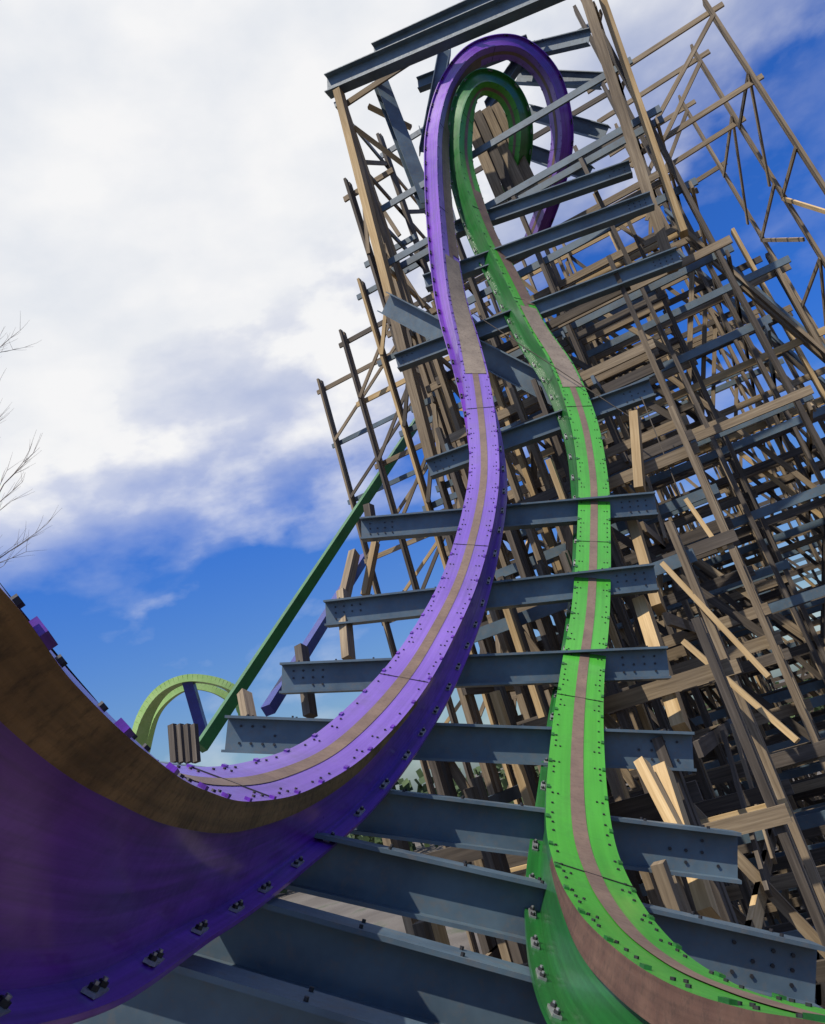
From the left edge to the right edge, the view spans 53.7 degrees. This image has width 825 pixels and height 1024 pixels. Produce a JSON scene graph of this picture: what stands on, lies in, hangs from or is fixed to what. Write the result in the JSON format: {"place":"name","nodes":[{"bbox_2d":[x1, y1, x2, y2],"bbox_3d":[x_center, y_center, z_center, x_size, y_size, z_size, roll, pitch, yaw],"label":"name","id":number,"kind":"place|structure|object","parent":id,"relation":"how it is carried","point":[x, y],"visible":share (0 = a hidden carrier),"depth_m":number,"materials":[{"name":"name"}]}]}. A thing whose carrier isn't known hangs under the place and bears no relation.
{"place":"outdoors","nodes":[
{"label":"outdoors","id":0,"kind":"place"},
{"bbox_2d":[0,0,824,791],"label":"sky","id":1,"kind":"structure","parent":0,"point":[183,255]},
{"bbox_2d":[274,674,824,953],"bbox_3d":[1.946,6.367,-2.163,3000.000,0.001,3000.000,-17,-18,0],"label":"ground","id":2,"kind":"structure","parent":0,"point":[457,937],"depth_m":59.14,"materials":[{"name":"grey concrete"}]},
{"bbox_2d":[0,316,61,567],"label":"bare tree","id":3,"kind":"object","parent":2,"relation":"on","point":[18,469],"visible":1,"depth_m":21.39,"materials":[{"name":"brown plant"}]},
{"bbox_2d":[237,0,824,1008],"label":"wooden support tower","id":4,"kind":"structure","parent":2,"relation":"on","point":[755,752],"depth_m":16.27,"materials":[{"name":"brown wood"}]},
{"bbox_2d":[132,418,416,763],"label":"distant coaster track","id":5,"kind":"structure","parent":4,"relation":"on","point":[188,743],"depth_m":22.30,"materials":[{"name":"green metal"}]},
{"bbox_2d":[0,33,824,1023],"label":"roller coaster track","id":6,"kind":"structure","parent":4,"relation":"on","point":[140,883],"depth_m":4.33,"materials":[{"name":"purple metal"}]},
{"bbox_2d":[279,666,823,892],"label":"distant trees","id":7,"kind":"object","parent":2,"relation":"on","point":[406,783],"depth_m":92.96,"materials":[{"name":"green plant"}]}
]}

